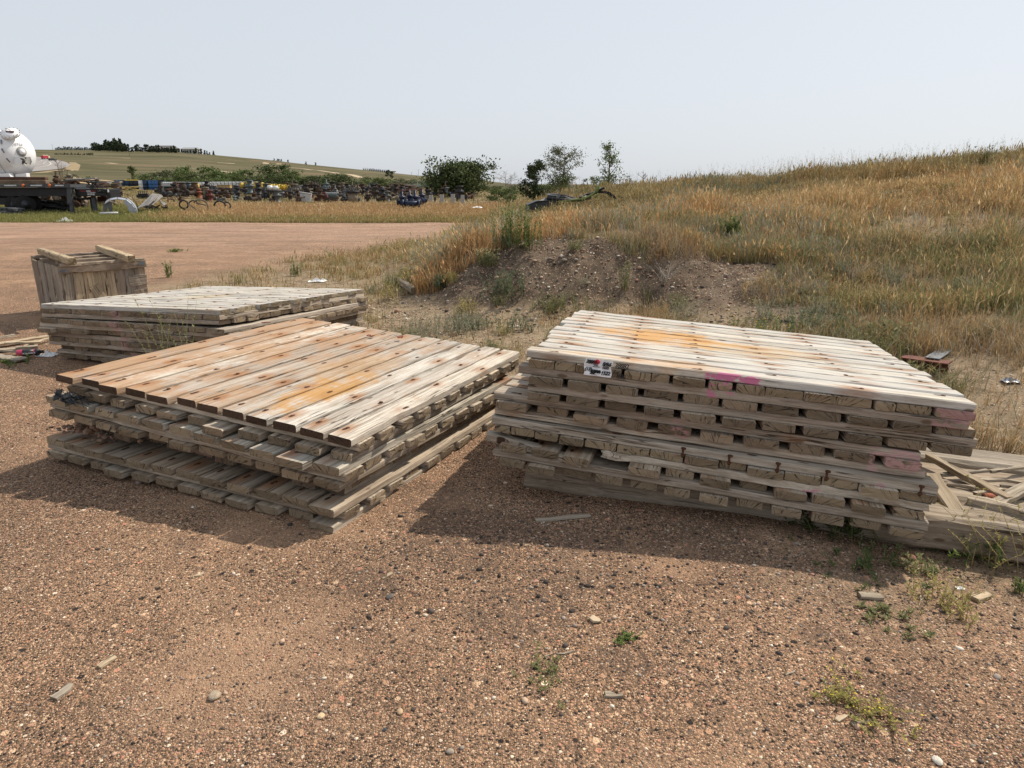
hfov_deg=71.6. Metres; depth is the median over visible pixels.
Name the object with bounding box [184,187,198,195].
flanged valve
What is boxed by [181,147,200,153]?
metal barn
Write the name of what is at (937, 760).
stone
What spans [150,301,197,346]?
thin weed
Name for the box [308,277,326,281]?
white debris
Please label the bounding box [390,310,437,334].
weed clump
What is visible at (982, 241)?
weed clump
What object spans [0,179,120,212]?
flatbed trailer
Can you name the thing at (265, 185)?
wellhead spool
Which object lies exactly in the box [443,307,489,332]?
weed clump
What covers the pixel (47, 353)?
plastic bag
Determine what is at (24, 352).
drink bottle
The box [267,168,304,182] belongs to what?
thicket tree
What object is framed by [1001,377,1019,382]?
plastic bottle
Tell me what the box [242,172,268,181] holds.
thicket tree
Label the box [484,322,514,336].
weed clump
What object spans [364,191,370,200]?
scrap valve
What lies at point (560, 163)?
feathery tree
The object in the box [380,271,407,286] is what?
weed clump
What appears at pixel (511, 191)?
yellow green bush
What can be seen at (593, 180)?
green bush
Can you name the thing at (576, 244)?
weed clump
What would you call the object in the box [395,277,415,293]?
buried timber
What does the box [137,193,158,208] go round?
leaning board
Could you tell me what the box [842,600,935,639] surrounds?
weed
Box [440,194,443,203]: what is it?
grey post
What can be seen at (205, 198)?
scrap valve
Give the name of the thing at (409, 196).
blue valve
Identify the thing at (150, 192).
yard grass
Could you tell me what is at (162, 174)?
thicket tree
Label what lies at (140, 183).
drum
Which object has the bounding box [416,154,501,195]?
leafy tree
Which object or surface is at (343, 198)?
scrap valve
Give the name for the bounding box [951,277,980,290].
weed clump
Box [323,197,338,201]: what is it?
pipe pile
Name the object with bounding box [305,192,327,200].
red scrap
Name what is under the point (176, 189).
scrap valve
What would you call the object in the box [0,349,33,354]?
splintered board
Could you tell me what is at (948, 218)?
weed clump
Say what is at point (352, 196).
drum valve
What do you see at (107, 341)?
timber mat
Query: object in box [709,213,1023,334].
grass
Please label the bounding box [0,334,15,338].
splintered board
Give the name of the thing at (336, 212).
verge grass
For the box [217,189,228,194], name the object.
flanged valve
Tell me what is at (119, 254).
crate beam
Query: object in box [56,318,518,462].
timber mat
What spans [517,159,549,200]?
dark tree
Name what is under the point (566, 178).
green bush
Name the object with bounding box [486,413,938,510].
timber mat
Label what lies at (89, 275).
wooden crate
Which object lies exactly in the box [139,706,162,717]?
wood splinter
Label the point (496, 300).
weed clump
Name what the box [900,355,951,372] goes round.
steel beam
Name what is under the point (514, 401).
timber mat
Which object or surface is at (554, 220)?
dry grass
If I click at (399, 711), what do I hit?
stone
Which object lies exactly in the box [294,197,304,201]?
pipe pile
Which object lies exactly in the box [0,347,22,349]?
splintered board
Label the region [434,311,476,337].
weed clump
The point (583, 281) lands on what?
weed clump
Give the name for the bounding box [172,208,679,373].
sparse grass
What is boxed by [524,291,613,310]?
weed
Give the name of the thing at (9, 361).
weed
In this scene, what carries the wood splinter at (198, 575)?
on the ground at (214, 252)
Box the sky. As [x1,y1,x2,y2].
[0,0,1023,183]
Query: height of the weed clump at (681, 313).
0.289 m
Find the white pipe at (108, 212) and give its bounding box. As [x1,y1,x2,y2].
[100,212,117,213]
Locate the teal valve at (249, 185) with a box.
[245,180,253,193]
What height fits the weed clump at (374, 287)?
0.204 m
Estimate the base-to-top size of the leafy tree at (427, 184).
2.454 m
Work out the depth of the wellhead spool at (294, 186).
56.69 m
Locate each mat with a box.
[37,301,367,340]
[40,286,367,324]
[45,375,513,491]
[46,406,495,533]
[48,313,364,352]
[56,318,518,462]
[57,322,365,362]
[79,402,495,495]
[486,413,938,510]
[493,433,928,540]
[494,373,924,478]
[518,310,976,429]
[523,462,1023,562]
[527,375,977,456]
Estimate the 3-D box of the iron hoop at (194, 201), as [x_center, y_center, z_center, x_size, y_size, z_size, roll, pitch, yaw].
[-17.200,-9.770,39.329,0.800,0.946,0.151,-3,16,-11]
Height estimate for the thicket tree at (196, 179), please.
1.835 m
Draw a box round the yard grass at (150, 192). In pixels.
[2,187,537,206]
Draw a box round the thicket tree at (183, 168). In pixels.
[173,165,204,178]
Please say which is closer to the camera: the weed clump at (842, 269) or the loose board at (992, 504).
the loose board at (992, 504)
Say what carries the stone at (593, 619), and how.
on the ground at (214, 252)
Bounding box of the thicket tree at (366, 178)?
[361,177,376,183]
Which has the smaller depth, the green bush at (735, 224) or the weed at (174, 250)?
the green bush at (735, 224)
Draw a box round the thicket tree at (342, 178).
[328,175,357,184]
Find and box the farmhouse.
[148,146,179,152]
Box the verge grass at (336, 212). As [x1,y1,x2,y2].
[0,198,529,222]
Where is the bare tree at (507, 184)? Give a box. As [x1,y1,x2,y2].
[493,170,518,196]
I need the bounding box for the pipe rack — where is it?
[209,187,345,195]
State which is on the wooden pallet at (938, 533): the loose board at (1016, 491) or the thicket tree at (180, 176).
the loose board at (1016, 491)
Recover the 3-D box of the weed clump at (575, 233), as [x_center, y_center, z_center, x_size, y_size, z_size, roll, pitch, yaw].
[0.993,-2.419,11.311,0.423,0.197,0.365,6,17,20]
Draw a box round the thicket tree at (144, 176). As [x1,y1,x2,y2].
[127,173,151,179]
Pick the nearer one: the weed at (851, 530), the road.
the weed at (851, 530)
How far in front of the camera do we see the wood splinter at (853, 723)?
2.49 m
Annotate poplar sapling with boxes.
[588,140,627,186]
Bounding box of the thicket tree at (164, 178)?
[152,177,175,181]
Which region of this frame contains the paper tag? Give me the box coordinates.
[584,358,612,377]
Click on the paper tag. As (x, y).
(597, 367)
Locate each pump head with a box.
[223,192,230,197]
[278,189,287,197]
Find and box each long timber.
[919,448,1023,475]
[920,462,1023,486]
[943,479,1023,506]
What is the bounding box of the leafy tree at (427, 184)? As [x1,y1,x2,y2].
[423,172,456,194]
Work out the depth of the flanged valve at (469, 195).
54.25 m
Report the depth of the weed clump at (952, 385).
6.52 m
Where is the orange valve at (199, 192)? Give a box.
[196,189,201,198]
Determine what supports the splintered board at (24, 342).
on the splintered board at (45, 339)
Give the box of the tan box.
[217,185,231,189]
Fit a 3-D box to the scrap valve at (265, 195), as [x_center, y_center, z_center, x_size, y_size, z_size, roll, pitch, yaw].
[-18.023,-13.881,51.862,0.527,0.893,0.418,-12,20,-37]
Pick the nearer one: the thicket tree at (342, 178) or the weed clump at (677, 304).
the weed clump at (677, 304)
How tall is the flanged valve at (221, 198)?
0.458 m
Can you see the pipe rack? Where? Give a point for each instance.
(270, 191)
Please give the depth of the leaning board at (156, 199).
40.41 m
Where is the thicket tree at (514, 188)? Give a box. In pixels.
[504,184,520,193]
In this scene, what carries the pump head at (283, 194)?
on the ground at (214, 252)
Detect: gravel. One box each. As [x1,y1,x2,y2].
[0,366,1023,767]
[57,481,1023,764]
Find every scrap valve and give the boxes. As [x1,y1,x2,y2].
[53,171,60,183]
[64,170,73,182]
[174,182,179,192]
[203,190,207,200]
[261,188,269,199]
[322,179,330,190]
[341,193,346,202]
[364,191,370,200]
[442,181,448,192]
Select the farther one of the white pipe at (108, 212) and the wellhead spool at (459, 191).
the wellhead spool at (459, 191)
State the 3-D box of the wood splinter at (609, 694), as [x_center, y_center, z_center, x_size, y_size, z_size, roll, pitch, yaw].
[0.376,1.148,2.626,0.073,0.013,0.031,0,16,0]
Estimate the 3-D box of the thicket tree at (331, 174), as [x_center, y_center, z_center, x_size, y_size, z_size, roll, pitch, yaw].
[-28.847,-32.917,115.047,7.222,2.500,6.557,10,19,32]
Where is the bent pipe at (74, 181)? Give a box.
[70,175,80,183]
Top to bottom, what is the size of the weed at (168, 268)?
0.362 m
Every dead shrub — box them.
[647,261,683,283]
[840,257,871,280]
[906,207,930,224]
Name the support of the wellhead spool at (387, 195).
on the ground at (214, 252)
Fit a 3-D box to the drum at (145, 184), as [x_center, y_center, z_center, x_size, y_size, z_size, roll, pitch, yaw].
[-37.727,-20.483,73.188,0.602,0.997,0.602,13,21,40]
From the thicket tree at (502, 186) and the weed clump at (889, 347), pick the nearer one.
the weed clump at (889, 347)
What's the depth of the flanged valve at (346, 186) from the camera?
62.65 m
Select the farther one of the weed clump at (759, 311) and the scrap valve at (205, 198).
the scrap valve at (205, 198)
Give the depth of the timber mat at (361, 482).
4.42 m
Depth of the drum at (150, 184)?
72.93 m
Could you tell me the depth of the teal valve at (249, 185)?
54.75 m
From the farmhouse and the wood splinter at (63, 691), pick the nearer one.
the wood splinter at (63, 691)
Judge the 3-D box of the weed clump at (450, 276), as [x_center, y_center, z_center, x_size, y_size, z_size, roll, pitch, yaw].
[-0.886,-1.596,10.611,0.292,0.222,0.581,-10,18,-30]
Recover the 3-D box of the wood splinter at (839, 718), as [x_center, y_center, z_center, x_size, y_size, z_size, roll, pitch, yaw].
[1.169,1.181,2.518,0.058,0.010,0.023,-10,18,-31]
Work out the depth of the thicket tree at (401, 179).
118.38 m
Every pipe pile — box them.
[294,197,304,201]
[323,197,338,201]
[404,186,420,190]
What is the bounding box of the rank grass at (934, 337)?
[562,212,1023,454]
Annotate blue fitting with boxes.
[402,199,419,208]
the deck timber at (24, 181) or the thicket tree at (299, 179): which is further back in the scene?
the thicket tree at (299, 179)
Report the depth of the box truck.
454.60 m
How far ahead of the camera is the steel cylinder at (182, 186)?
57.59 m
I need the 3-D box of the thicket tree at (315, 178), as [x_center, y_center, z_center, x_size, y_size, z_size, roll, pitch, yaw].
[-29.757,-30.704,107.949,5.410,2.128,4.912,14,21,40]
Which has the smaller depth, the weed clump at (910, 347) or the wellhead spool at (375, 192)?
the weed clump at (910, 347)
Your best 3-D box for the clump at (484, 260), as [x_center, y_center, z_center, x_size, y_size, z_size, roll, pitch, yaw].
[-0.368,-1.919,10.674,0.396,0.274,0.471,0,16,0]
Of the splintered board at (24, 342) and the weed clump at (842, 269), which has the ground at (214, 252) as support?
the weed clump at (842, 269)
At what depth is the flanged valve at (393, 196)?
50.89 m
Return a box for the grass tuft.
[925,535,1004,568]
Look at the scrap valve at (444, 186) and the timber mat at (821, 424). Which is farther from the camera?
the scrap valve at (444, 186)
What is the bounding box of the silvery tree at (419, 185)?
[406,180,424,187]
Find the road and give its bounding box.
[32,157,69,170]
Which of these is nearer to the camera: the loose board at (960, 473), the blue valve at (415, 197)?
the loose board at (960, 473)
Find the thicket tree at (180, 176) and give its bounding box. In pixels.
[165,169,202,181]
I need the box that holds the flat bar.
[925,348,952,359]
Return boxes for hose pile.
[0,207,25,214]
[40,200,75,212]
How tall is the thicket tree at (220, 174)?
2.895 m
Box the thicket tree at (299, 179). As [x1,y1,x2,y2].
[283,175,311,184]
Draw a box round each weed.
[0,354,29,367]
[125,300,174,353]
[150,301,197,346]
[161,260,172,277]
[166,248,188,251]
[288,261,301,275]
[426,273,449,289]
[447,315,506,330]
[479,266,528,301]
[489,200,539,248]
[508,205,542,250]
[510,640,565,709]
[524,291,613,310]
[612,627,642,644]
[616,258,631,290]
[642,283,652,303]
[726,308,808,332]
[763,300,860,334]
[783,510,862,543]
[787,529,951,590]
[809,676,860,708]
[811,657,923,744]
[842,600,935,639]
[890,545,941,577]
[904,558,994,629]
[939,475,1023,574]
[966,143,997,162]
[1011,576,1023,594]
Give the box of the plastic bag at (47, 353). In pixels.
[35,349,57,356]
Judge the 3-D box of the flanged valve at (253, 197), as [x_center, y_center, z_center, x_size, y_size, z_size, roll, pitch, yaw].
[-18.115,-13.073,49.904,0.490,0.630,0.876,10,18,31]
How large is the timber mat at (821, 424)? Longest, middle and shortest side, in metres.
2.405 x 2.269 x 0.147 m
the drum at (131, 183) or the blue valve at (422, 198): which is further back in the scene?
the drum at (131, 183)
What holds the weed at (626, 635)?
on the ground at (214, 252)
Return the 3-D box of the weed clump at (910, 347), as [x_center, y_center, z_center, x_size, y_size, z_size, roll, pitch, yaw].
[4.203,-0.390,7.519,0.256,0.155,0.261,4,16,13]
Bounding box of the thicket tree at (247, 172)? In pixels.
[232,168,259,180]
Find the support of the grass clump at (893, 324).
on the ground at (214, 252)
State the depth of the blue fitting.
41.09 m
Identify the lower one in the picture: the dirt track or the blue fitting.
the blue fitting
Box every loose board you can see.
[924,453,1012,497]
[926,473,963,509]
[966,495,1023,518]
[992,482,1023,502]
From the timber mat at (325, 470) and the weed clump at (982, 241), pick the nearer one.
the timber mat at (325, 470)
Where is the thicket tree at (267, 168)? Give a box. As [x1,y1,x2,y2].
[252,164,297,184]
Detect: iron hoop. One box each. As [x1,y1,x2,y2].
[178,200,188,211]
[193,199,208,210]
[213,200,225,205]
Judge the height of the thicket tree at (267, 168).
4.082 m
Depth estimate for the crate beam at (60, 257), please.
9.58 m
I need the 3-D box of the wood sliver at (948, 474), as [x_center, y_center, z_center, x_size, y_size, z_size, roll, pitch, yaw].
[2.782,0.547,4.380,0.354,0.022,0.039,-4,16,-11]
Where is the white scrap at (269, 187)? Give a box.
[267,185,278,189]
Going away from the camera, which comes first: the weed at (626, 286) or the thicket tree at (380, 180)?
the weed at (626, 286)
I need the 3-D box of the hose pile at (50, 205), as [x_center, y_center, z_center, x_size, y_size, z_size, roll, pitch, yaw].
[-26.123,-10.051,40.285,2.350,0.782,1.082,0,16,0]
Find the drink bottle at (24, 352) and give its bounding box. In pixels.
[16,349,43,355]
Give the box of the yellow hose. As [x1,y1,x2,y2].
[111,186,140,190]
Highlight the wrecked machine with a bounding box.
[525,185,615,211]
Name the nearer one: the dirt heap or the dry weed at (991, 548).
the dry weed at (991, 548)
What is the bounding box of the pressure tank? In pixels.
[0,127,35,176]
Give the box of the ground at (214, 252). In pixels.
[0,150,1023,767]
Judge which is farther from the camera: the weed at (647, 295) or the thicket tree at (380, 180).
the thicket tree at (380, 180)
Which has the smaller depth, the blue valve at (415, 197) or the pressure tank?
the pressure tank
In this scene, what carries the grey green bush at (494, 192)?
on the ground at (214, 252)
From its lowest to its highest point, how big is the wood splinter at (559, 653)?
0.006 m
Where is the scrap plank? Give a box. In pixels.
[65,177,97,180]
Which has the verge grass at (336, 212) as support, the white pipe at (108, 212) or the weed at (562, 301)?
the white pipe at (108, 212)
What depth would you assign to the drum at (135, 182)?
72.91 m
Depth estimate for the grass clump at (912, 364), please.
6.99 m
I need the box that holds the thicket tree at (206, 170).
[194,165,220,179]
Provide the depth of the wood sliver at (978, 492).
4.09 m
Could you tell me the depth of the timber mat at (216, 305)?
7.41 m
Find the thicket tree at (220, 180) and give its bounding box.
[212,178,228,181]
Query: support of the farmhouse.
on the ground at (214, 252)
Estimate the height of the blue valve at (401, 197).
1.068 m
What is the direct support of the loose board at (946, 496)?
on the wooden pallet at (938, 533)
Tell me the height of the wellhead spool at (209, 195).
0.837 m
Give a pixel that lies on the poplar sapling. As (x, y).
(610, 159)
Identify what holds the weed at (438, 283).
on the ground at (214, 252)
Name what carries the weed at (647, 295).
on the ground at (214, 252)
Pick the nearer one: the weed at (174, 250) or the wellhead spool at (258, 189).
the weed at (174, 250)
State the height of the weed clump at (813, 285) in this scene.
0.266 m
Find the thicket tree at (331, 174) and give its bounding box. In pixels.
[321,173,351,182]
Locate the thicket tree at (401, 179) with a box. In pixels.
[390,178,406,185]
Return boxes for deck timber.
[0,177,47,179]
[0,180,48,183]
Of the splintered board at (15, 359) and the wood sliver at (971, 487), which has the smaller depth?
the wood sliver at (971, 487)
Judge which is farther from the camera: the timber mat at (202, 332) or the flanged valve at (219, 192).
the flanged valve at (219, 192)
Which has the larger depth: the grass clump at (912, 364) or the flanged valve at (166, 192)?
the flanged valve at (166, 192)
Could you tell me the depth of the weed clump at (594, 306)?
9.95 m
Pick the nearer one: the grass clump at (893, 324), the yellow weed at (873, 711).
the yellow weed at (873, 711)
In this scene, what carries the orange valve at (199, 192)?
on the ground at (214, 252)
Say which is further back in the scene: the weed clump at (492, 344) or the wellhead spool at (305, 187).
the wellhead spool at (305, 187)
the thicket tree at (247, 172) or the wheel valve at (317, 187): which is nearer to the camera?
the wheel valve at (317, 187)
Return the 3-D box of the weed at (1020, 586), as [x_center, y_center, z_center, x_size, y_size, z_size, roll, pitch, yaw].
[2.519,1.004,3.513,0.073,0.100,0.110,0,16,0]
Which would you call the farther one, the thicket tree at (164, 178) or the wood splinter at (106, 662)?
the thicket tree at (164, 178)
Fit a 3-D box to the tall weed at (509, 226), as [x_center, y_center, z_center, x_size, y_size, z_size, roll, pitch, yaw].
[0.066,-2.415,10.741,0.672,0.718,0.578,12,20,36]
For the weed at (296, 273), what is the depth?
14.58 m
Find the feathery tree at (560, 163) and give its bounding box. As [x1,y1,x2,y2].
[537,142,586,197]
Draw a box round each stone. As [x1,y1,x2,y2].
[208,690,220,700]
[317,713,324,718]
[386,593,393,598]
[397,708,402,714]
[446,748,453,753]
[905,553,915,560]
[931,755,942,765]
[984,493,995,497]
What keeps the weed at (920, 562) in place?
on the ground at (214, 252)
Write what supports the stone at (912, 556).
on the ground at (214, 252)
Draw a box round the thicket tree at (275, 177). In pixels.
[259,174,285,183]
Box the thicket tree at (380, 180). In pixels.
[355,176,396,186]
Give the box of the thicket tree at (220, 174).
[204,170,227,181]
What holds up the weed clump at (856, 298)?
on the ground at (214, 252)
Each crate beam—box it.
[37,248,76,264]
[95,245,135,261]
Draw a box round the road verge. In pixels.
[36,162,79,172]
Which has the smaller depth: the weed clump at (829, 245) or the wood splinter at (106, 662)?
the wood splinter at (106, 662)
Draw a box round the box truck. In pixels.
[41,155,49,158]
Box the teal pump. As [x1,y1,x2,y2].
[324,192,337,196]
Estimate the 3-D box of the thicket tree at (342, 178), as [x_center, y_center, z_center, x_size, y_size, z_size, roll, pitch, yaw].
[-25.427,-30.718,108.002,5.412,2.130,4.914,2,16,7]
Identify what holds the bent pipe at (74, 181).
on the scrap plank
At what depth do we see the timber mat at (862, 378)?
4.07 m
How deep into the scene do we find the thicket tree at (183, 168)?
115.94 m
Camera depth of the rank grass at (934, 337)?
8.17 m
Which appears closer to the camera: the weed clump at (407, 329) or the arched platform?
the weed clump at (407, 329)
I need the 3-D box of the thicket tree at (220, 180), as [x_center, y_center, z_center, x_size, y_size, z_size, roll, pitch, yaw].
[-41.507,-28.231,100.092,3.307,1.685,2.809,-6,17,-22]
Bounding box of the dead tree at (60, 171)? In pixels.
[50,160,66,180]
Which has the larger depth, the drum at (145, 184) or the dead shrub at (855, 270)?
the drum at (145, 184)
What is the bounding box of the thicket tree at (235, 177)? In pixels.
[225,174,252,180]
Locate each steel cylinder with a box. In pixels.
[178,182,186,191]
[190,182,198,189]
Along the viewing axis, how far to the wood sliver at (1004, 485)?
4.18 m
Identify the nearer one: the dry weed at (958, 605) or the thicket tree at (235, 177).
the dry weed at (958, 605)
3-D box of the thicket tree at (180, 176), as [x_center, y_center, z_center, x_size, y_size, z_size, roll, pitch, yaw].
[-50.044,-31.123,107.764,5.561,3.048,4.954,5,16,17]
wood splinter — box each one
[49,683,73,700]
[96,654,117,668]
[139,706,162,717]
[192,572,203,577]
[381,572,392,578]
[535,514,590,521]
[545,650,572,656]
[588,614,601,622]
[604,691,623,697]
[834,714,847,722]
[849,716,873,727]
[857,591,883,600]
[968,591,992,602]
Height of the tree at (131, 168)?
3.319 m
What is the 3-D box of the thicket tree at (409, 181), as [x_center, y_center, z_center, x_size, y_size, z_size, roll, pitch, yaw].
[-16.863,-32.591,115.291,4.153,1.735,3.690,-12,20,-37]
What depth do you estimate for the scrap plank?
42.18 m
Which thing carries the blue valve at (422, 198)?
on the ground at (214, 252)
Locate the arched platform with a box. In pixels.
[103,193,137,213]
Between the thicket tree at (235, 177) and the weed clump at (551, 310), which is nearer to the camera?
the weed clump at (551, 310)
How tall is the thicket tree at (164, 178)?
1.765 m
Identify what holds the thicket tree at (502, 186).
on the ground at (214, 252)
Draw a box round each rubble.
[364,236,850,356]
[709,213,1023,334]
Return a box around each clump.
[366,284,381,293]
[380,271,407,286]
[380,277,403,300]
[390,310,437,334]
[393,320,447,338]
[394,324,419,334]
[397,265,420,284]
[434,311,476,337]
[441,271,469,284]
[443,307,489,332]
[453,296,478,317]
[475,247,499,266]
[476,339,504,348]
[479,338,506,350]
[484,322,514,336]
[486,292,506,305]
[490,227,517,247]
[495,306,539,333]
[541,297,567,314]
[562,237,585,251]
[566,227,587,238]
[575,277,590,284]
[576,300,612,311]
[658,296,701,318]
[668,290,698,309]
[747,297,790,320]
[765,264,789,278]
[793,277,828,297]
[793,294,855,317]
[807,237,838,254]
[822,257,855,274]
[822,290,876,313]
[825,325,866,339]
[835,313,932,349]
[866,264,911,284]
[866,327,915,357]
[874,298,918,319]
[895,339,923,354]
[902,359,942,375]
[930,278,962,292]
[937,368,985,393]
[943,211,963,224]
[945,318,996,344]
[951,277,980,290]
[964,233,1007,252]
[974,257,1012,275]
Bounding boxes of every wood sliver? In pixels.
[940,468,989,476]
[947,482,974,489]
[972,488,1004,495]
[980,478,1021,483]
[989,464,1023,473]
[999,483,1015,487]
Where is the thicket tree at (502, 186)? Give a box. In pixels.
[488,185,503,189]
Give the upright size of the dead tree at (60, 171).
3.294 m
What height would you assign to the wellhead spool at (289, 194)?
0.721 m
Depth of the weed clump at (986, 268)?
9.88 m
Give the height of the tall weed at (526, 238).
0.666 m
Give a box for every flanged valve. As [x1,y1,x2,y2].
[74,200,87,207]
[162,189,172,196]
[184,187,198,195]
[216,195,225,200]
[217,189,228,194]
[247,193,261,201]
[341,183,350,189]
[372,184,384,191]
[376,195,387,201]
[390,194,398,200]
[448,189,456,196]
[464,192,472,198]
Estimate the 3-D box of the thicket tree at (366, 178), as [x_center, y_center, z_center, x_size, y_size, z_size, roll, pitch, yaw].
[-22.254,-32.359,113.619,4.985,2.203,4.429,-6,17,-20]
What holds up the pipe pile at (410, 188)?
on the ground at (214, 252)
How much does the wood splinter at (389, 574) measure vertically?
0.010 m
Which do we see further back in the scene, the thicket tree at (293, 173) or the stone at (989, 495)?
the thicket tree at (293, 173)
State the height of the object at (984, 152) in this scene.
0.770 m
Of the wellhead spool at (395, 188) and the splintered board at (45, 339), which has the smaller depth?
the splintered board at (45, 339)
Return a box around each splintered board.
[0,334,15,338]
[0,335,48,345]
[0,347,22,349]
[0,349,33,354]
[0,354,28,361]
[4,340,42,343]
[15,345,38,348]
[24,337,48,345]
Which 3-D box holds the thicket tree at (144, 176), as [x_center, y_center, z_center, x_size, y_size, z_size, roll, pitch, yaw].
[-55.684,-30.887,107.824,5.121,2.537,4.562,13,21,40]
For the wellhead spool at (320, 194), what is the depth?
49.78 m
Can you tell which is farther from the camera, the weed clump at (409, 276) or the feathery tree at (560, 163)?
the feathery tree at (560, 163)
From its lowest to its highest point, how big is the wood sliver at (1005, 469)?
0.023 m
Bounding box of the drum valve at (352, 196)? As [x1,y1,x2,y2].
[346,188,358,202]
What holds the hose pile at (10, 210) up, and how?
on the ground at (214, 252)
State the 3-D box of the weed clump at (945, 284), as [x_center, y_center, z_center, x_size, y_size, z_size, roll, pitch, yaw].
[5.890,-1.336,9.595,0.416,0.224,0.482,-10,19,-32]
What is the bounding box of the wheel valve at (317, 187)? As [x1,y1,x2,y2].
[314,181,320,191]
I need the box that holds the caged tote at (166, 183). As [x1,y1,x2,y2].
[161,182,172,190]
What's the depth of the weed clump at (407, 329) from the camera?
8.59 m
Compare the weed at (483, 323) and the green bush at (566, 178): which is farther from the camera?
the green bush at (566, 178)
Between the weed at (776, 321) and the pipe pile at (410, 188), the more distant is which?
the pipe pile at (410, 188)
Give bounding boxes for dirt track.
[298,168,361,177]
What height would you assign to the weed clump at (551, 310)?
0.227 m
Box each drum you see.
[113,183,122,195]
[129,180,133,188]
[133,180,138,188]
[138,180,142,189]
[142,180,148,189]
[148,180,152,189]
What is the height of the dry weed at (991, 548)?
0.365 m
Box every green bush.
[485,186,507,202]
[497,187,517,203]
[547,173,574,192]
[589,176,606,187]
[719,212,750,237]
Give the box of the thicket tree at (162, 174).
[147,169,177,181]
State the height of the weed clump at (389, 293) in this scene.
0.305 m
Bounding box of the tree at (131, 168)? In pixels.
[126,165,137,179]
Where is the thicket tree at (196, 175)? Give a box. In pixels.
[183,172,210,181]
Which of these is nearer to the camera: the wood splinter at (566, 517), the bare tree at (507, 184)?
the wood splinter at (566, 517)
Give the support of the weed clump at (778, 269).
on the ground at (214, 252)
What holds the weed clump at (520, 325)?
on the ground at (214, 252)
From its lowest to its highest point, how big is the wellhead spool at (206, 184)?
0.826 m
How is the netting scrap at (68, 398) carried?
on the timber mat at (325, 470)
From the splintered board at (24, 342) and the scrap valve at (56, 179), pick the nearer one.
the splintered board at (24, 342)
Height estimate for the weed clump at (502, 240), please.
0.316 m
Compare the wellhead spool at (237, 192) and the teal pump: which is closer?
the teal pump
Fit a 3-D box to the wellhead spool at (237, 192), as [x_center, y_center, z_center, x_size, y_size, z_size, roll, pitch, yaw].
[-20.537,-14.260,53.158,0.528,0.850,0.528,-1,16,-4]
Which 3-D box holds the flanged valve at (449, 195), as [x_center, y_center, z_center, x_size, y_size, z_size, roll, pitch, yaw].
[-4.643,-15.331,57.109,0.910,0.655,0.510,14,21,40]
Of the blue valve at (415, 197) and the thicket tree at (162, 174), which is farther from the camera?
the thicket tree at (162, 174)
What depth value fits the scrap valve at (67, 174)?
44.28 m
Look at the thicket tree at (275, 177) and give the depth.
105.06 m
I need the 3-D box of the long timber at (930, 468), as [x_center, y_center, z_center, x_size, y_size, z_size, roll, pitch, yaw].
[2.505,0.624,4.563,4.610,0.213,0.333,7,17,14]
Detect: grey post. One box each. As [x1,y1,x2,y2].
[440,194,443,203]
[451,194,454,202]
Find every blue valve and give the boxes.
[397,190,407,207]
[404,189,412,206]
[409,190,421,206]
[418,188,426,205]
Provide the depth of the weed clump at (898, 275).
10.14 m
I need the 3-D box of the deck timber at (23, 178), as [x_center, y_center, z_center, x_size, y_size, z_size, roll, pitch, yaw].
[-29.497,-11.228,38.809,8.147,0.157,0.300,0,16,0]
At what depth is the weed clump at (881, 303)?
8.63 m
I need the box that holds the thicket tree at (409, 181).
[400,179,418,185]
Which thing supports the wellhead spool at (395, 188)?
on the ground at (214, 252)
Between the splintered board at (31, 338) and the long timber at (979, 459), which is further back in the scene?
the splintered board at (31, 338)
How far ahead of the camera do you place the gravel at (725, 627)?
3.25 m
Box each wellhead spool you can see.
[203,181,209,189]
[206,190,213,202]
[234,188,241,198]
[255,184,261,194]
[262,183,268,189]
[273,190,280,202]
[287,191,292,199]
[291,184,298,195]
[303,184,308,191]
[316,190,323,201]
[335,183,340,192]
[372,187,378,198]
[379,189,385,196]
[384,191,390,201]
[392,184,399,194]
[456,186,463,198]
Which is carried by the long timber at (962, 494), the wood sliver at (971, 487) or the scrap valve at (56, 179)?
the wood sliver at (971, 487)
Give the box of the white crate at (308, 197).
[299,192,311,201]
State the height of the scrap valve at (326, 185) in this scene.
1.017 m
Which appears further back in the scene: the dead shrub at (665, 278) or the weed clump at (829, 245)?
the weed clump at (829, 245)
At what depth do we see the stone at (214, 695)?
2.61 m
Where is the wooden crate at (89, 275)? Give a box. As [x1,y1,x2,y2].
[31,252,147,306]
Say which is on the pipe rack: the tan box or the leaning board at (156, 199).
the tan box
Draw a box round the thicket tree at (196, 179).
[182,177,206,181]
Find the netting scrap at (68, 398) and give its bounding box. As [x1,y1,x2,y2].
[49,388,93,407]
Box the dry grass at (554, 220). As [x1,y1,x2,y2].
[371,139,1023,322]
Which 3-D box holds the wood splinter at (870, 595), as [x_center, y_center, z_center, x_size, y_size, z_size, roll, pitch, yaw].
[1.669,0.987,3.312,0.120,0.020,0.052,5,15,-4]
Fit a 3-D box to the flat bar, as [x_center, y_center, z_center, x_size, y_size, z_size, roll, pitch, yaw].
[4.488,-0.330,7.420,0.130,0.064,0.966,13,20,39]
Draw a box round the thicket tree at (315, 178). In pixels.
[301,175,327,185]
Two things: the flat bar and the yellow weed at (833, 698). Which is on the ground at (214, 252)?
the yellow weed at (833, 698)
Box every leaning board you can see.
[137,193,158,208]
[146,194,162,208]

